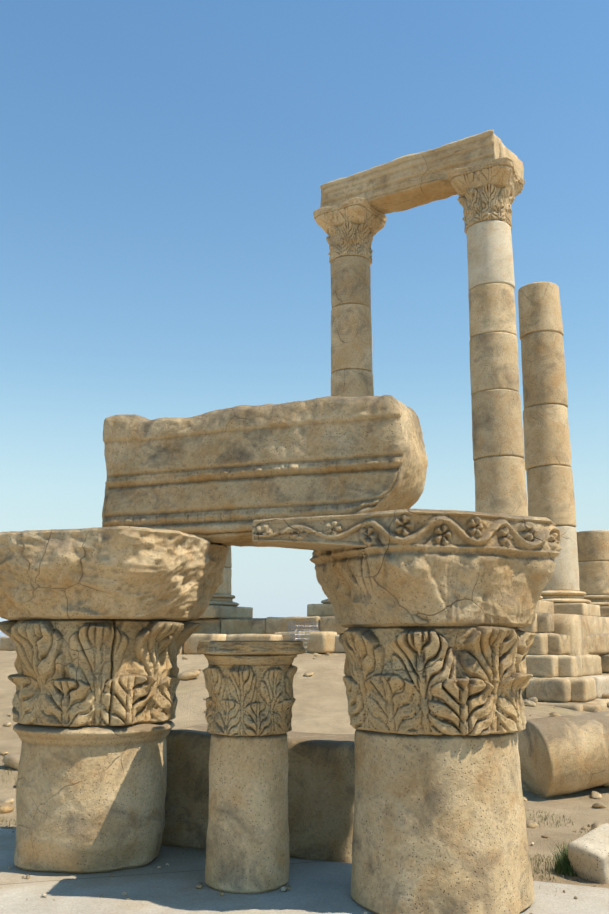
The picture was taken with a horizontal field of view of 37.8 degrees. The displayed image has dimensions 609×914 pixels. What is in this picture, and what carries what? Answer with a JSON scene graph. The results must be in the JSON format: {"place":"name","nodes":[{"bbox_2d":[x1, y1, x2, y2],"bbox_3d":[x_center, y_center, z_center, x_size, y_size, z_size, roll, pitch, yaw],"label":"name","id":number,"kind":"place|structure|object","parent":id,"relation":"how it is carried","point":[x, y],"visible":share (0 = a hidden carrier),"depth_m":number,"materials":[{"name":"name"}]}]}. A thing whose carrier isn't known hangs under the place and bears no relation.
{"place":"outdoors","nodes":[
{"label":"outdoors","id":0,"kind":"place"},
{"bbox_2d":[0,651,608,887],"bbox_3d":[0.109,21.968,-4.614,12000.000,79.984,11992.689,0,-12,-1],"label":"ground","id":1,"kind":"structure","parent":0,"point":[320,704],"depth_m":13.20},
{"bbox_2d":[0,817,15,828],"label":"dry grass","id":2,"kind":"structure","parent":1,"relation":"on","point":[7,821],"depth_m":8.49,"materials":[{"name":"beige plant"}]},
{"bbox_2d":[2,765,16,786],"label":"dry grass","id":3,"kind":"structure","parent":1,"relation":"on","point":[8,774],"depth_m":10.39,"materials":[{"name":"beige plant"}]},
{"bbox_2d":[161,724,354,862],"bbox_3d":[-0.297,2.850,7.627,1.789,0.971,0.900,-2,-12,18],"label":"fallen block","id":4,"kind":"object","parent":1,"relation":"on","point":[321,783],"depth_m":7.15,"materials":[{"name":"stone"}]},
{"bbox_2d":[178,631,345,654],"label":"block wall","id":5,"kind":"structure","parent":1,"relation":"on","point":[318,642],"depth_m":20.05,"materials":[{"name":"stone"}]},
{"bbox_2d":[0,821,597,913],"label":"pebbles","id":6,"kind":"object","parent":1,"relation":"on","point":[199,885],"visible":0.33,"depth_m":6.09,"materials":[{"name":"stone"}]},
{"bbox_2d":[288,621,318,651],"bbox_3d":[-0.026,4.073,20.130,0.572,0.672,0.572,4,-12,-18],"label":"caged floodlight","id":7,"kind":"object","parent":1,"relation":"on","point":[314,626],"visible":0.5,"depth_m":19.93,"materials":[{"name":"silver metal"}]},
{"bbox_2d":[0,828,608,913],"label":"stone pavement","id":8,"kind":"structure","parent":1,"relation":"on","point":[321,886],"depth_m":6.00,"materials":[{"name":"beige stone"}]},
{"bbox_2d":[13,720,173,872],"bbox_3d":[-1.682,2.623,7.032,1.258,1.050,1.277,5,-13,-23],"label":"drum","id":9,"kind":"object","parent":8,"relation":"on","point":[90,799],"visible":0.96,"depth_m":6.56,"materials":[{"name":"stone"}]},
{"bbox_2d":[0,619,201,726],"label":"capital","id":10,"kind":"object","parent":9,"relation":"on","point":[93,672],"visible":1,"depth_m":6.67,"materials":[{"name":"stone"}]},
{"bbox_2d":[0,526,228,621],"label":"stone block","id":11,"kind":"structure","parent":10,"relation":"on","point":[123,572],"depth_m":6.58,"materials":[{"name":"stone"}]},
{"bbox_2d":[102,395,427,546],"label":"architrave block","id":12,"kind":"structure","parent":11,"relation":"on","point":[227,476],"depth_m":7.12,"materials":[{"name":"stone"}]},
{"bbox_2d":[174,846,205,862],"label":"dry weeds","id":13,"kind":"object","parent":8,"relation":"on","point":[193,854],"visible":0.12,"depth_m":7.03,"materials":[{"name":"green plant"}]},
{"bbox_2d":[205,733,289,893],"bbox_3d":[-0.403,2.499,6.362,0.590,1.020,0.598,-7,-14,31],"label":"drum","id":14,"kind":"object","parent":8,"relation":"on","point":[247,845],"visible":1,"depth_m":6.14,"materials":[{"name":"stone"}]},
{"bbox_2d":[197,641,304,735],"bbox_3d":[-0.412,1.683,6.538,0.738,0.650,0.753,3,-12,-15],"label":"capital","id":15,"kind":"object","parent":14,"relation":"on","point":[249,685],"visible":1,"depth_m":6.27,"materials":[{"name":"stone"}]},
{"bbox_2d":[350,729,534,913],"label":"drum","id":16,"kind":"object","parent":8,"relation":"on","point":[439,826],"visible":0.98,"depth_m":5.53,"materials":[{"name":"stone"}]},
{"bbox_2d":[338,626,534,735],"bbox_3d":[0.904,1.525,6.166,1.346,0.670,1.396,2,-12,-8],"label":"capital","id":17,"kind":"object","parent":16,"relation":"on","point":[448,680],"visible":1,"depth_m":5.66,"materials":[{"name":"stone"}]},
{"bbox_2d":[310,509,561,627],"bbox_3d":[0.898,0.845,6.309,1.554,0.720,1.562,5,-13,-24],"label":"cornice block","id":18,"kind":"object","parent":17,"relation":"on","point":[418,567],"visible":0.96,"depth_m":5.67,"materials":[{"name":"stone"}]},
{"bbox_2d":[252,513,369,550],"bbox_3d":[0.307,0.533,6.031,1.310,0.234,0.649,-1,-12,2],"label":"cornice projection","id":19,"kind":"object","parent":18,"relation":"attached to","point":[325,533],"visible":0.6,"depth_m":5.82,"materials":[{"name":"stone"}]},
{"bbox_2d":[0,613,608,711],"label":"stone blocks","id":20,"kind":"structure","parent":1,"relation":"on","point":[561,678],"depth_m":17.68,"materials":[{"name":"stone"}]},
{"bbox_2d":[0,651,608,845],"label":"rocks","id":21,"kind":"object","parent":1,"relation":"on","point":[10,761],"visible":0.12,"depth_m":10.78,"materials":[{"name":"stone"}]},
{"bbox_2d":[525,809,572,827],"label":"dry grass","id":22,"kind":"structure","parent":1,"relation":"on","point":[547,819],"depth_m":8.83,"materials":[{"name":"beige plant"}]},
{"bbox_2d":[529,853,583,882],"bbox_3d":[1.839,3.132,6.821,0.850,0.060,0.837,0,-12,-1],"label":"dry grass patch","id":23,"kind":"object","parent":1,"relation":"on","point":[547,869],"visible":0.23,"depth_m":6.72,"materials":[{"name":"beige plant"}]},
{"bbox_2d":[547,839,577,876],"bbox_3d":[2.014,3.019,6.714,0.341,0.235,0.367,0,-12,-1],"label":"grass tuft","id":24,"kind":"object","parent":1,"relation":"on","point":[562,863],"visible":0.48,"depth_m":6.67,"materials":[{"name":"green plant"}]},
{"bbox_2d":[518,711,608,797],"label":"fallen drum","id":25,"kind":"object","parent":1,"relation":"on","point":[563,755],"visible":0.98,"depth_m":9.89,"materials":[{"name":"stone"}]},
{"bbox_2d":[553,614,608,655],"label":"podium","id":26,"kind":"object","parent":1,"relation":"on","point":[577,629],"visible":0.02,"depth_m":18.50,"materials":[{"name":"stone"}]},
{"bbox_2d":[199,605,252,618],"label":"base plinth","id":27,"kind":"structure","parent":26,"relation":"on","point":[227,612],"depth_m":22.49,"materials":[{"name":"beige stone"}]},
{"bbox_2d":[209,593,238,605],"bbox_3d":[-2.523,3.753,23.216,1.632,0.320,1.632,0,-12,-1],"label":"base moulding","id":28,"kind":"object","parent":27,"relation":"on","point":[222,599],"visible":0.46,"depth_m":22.68,"materials":[{"name":"beige stone"}]},
{"bbox_2d":[216,567,231,593],"bbox_3d":[-2.511,3.267,23.323,1.198,0.696,1.198,-6,-13,25],"label":"column shaft","id":29,"kind":"object","parent":28,"relation":"on","point":[225,586],"depth_m":23.00,"materials":[{"name":"stone"}]},
{"bbox_2d":[224,546,231,567],"bbox_3d":[-2.523,2.557,23.470,1.211,0.746,1.205,2,-12,-9],"label":"column shaft","id":30,"kind":"object","parent":29,"relation":"on","point":[228,563],"depth_m":23.24,"materials":[{"name":"stone"}]},
{"bbox_2d":[307,604,333,616],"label":"base plinth","id":31,"kind":"structure","parent":26,"relation":"on","point":[322,610],"depth_m":21.18,"materials":[{"name":"beige stone"}]},
{"bbox_2d":[321,599,330,603],"bbox_3d":[1.220,3.442,21.713,1.637,0.320,1.633,0,-12,-1],"label":"base moulding","id":32,"kind":"object","parent":31,"relation":"on","point":[326,601],"visible":0.06,"depth_m":21.36,"materials":[{"name":"beige stone"}]},
{"bbox_2d":[536,600,553,613],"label":"stone block","id":33,"kind":"structure","parent":26,"relation":"on","point":[542,606],"depth_m":19.40,"materials":[{"name":"beige stone"}]},
{"bbox_2d":[554,603,600,616],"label":"base plinth","id":34,"kind":"structure","parent":26,"relation":"on","point":[579,609],"depth_m":20.92,"materials":[{"name":"beige stone"}]},
{"bbox_2d":[541,590,590,603],"bbox_3d":[6.201,3.478,21.889,1.631,0.320,1.631,0,-12,-1],"label":"base moulding","id":35,"kind":"object","parent":34,"relation":"on","point":[564,596],"visible":0.73,"depth_m":21.26,"materials":[{"name":"beige stone"}]},
{"bbox_2d":[543,525,579,590],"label":"column drum","id":36,"kind":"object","parent":35,"relation":"on","point":[565,575],"depth_m":21.54,"materials":[{"name":"stone"}]},
{"bbox_2d":[526,465,575,526],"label":"column drum","id":37,"kind":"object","parent":36,"relation":"on","point":[550,490],"depth_m":21.93,"materials":[{"name":"stone"}]},
{"bbox_2d":[523,404,570,470],"bbox_3d":[6.194,-0.457,22.714,1.154,1.569,1.160,1,-12,-6],"label":"column drum","id":38,"kind":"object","parent":37,"relation":"on","point":[546,435],"depth_m":22.26,"materials":[{"name":"stone"}]},
{"bbox_2d":[521,331,567,408],"bbox_3d":[6.209,-2.176,23.055,1.111,1.928,1.108,-9,-14,36],"label":"column drum","id":39,"kind":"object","parent":38,"relation":"on","point":[543,369],"depth_m":22.62,"materials":[{"name":"stone"}]},
{"bbox_2d":[518,282,562,339],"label":"column drum","id":40,"kind":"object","parent":39,"relation":"on","point":[539,307],"depth_m":22.96,"materials":[{"name":"stone"}]},
{"bbox_2d":[600,606,608,616],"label":"base plinth","id":41,"kind":"structure","parent":26,"relation":"on","point":[604,611],"depth_m":22.84,"materials":[{"name":"beige stone"}]},
{"bbox_2d":[583,595,608,606],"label":"base moulding","id":42,"kind":"object","parent":41,"relation":"on","point":[601,600],"visible":0.38,"depth_m":23.14,"materials":[{"name":"beige stone"}]},
{"bbox_2d":[578,561,608,594],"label":"column drum","id":43,"kind":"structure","parent":42,"relation":"on","point":[593,577],"depth_m":23.37,"materials":[{"name":"stone"}]},
{"bbox_2d":[577,530,608,561],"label":"column drum","id":44,"kind":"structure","parent":43,"relation":"on","point":[592,545],"depth_m":23.54,"materials":[{"name":"stone"}]},
{"bbox_2d":[568,823,608,883],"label":"pale stone","id":45,"kind":"object","parent":1,"relation":"on","point":[588,854],"visible":0.83,"depth_m":6.50,"materials":[{"name":"stone"}]},
{"bbox_2d":[0,0,608,631],"label":"sky","id":46,"kind":"structure","parent":0,"point":[164,164],"materials":[{"name":"blue"}]},
{"bbox_2d":[331,369,373,396],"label":"column drum","id":47,"kind":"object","parent":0,"point":[351,382],"depth_m":22.34,"materials":[{"name":"stone"}]},
{"bbox_2d":[331,304,371,373],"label":"column drum","id":48,"kind":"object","parent":47,"relation":"on","point":[351,336],"depth_m":22.62,"materials":[{"name":"stone"}]},
{"bbox_2d":[330,255,370,308],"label":"column drum","id":49,"kind":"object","parent":48,"relation":"on","point":[350,279],"depth_m":22.93,"materials":[{"name":"stone"}]},
{"bbox_2d":[313,198,386,265],"bbox_3d":[1.225,-5.793,23.620,1.630,1.360,1.628,-8,-14,33],"label":"column capital","id":50,"kind":"object","parent":49,"relation":"on","point":[352,226],"visible":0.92,"depth_m":23.12,"materials":[{"name":"stone"}]},
{"bbox_2d":[320,129,501,213],"bbox_3d":[2.731,-7.099,22.952,4.902,1.003,1.170,-7,-14,30],"label":"architrave","id":51,"kind":"object","parent":50,"relation":"on","point":[405,182],"visible":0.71,"depth_m":22.53,"materials":[{"name":"stone"}]},
{"bbox_2d":[474,456,527,515],"bbox_3d":[4.475,0.851,20.252,1.166,1.571,1.168,4,-12,-17],"label":"column drum","id":52,"kind":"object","parent":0,"point":[500,484],"depth_m":19.81,"materials":[{"name":"stone"}]},
{"bbox_2d":[471,389,523,460],"bbox_3d":[4.460,-0.681,20.568,1.158,1.550,1.172,-5,-13,21],"label":"column drum","id":53,"kind":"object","parent":52,"relation":"on","point":[497,427],"depth_m":20.11,"materials":[{"name":"stone"}]},
{"bbox_2d":[469,332,518,396],"bbox_3d":[4.460,-2.109,20.879,1.130,1.364,1.127,-4,-12,17],"label":"column drum","id":54,"kind":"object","parent":53,"relation":"on","point":[493,360],"depth_m":20.43,"materials":[{"name":"stone"}]},
{"bbox_2d":[468,283,516,338],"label":"column drum","id":55,"kind":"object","parent":54,"relation":"on","point":[492,307],"depth_m":20.70,"materials":[{"name":"stone"}]},
{"bbox_2d":[467,220,514,291],"bbox_3d":[4.475,-4.745,21.407,1.094,1.582,1.077,-4,-12,17],"label":"column drum","id":56,"kind":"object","parent":55,"relation":"on","point":[489,252],"depth_m":20.98,"materials":[{"name":"stone"}]},
{"bbox_2d":[447,157,524,233],"bbox_3d":[4.471,-6.188,21.713,1.641,1.360,1.625,-6,-13,27],"label":"column capital","id":57,"kind":"object","parent":56,"relation":"on","point":[489,190],"visible":0.88,"depth_m":21.23,"materials":[{"name":"stone"}]},
{"bbox_2d":[499,142,523,189],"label":"architrave block","id":58,"kind":"structure","parent":57,"relation":"on","point":[507,152],"depth_m":22.12,"materials":[{"name":"beige stone"}]}
]}

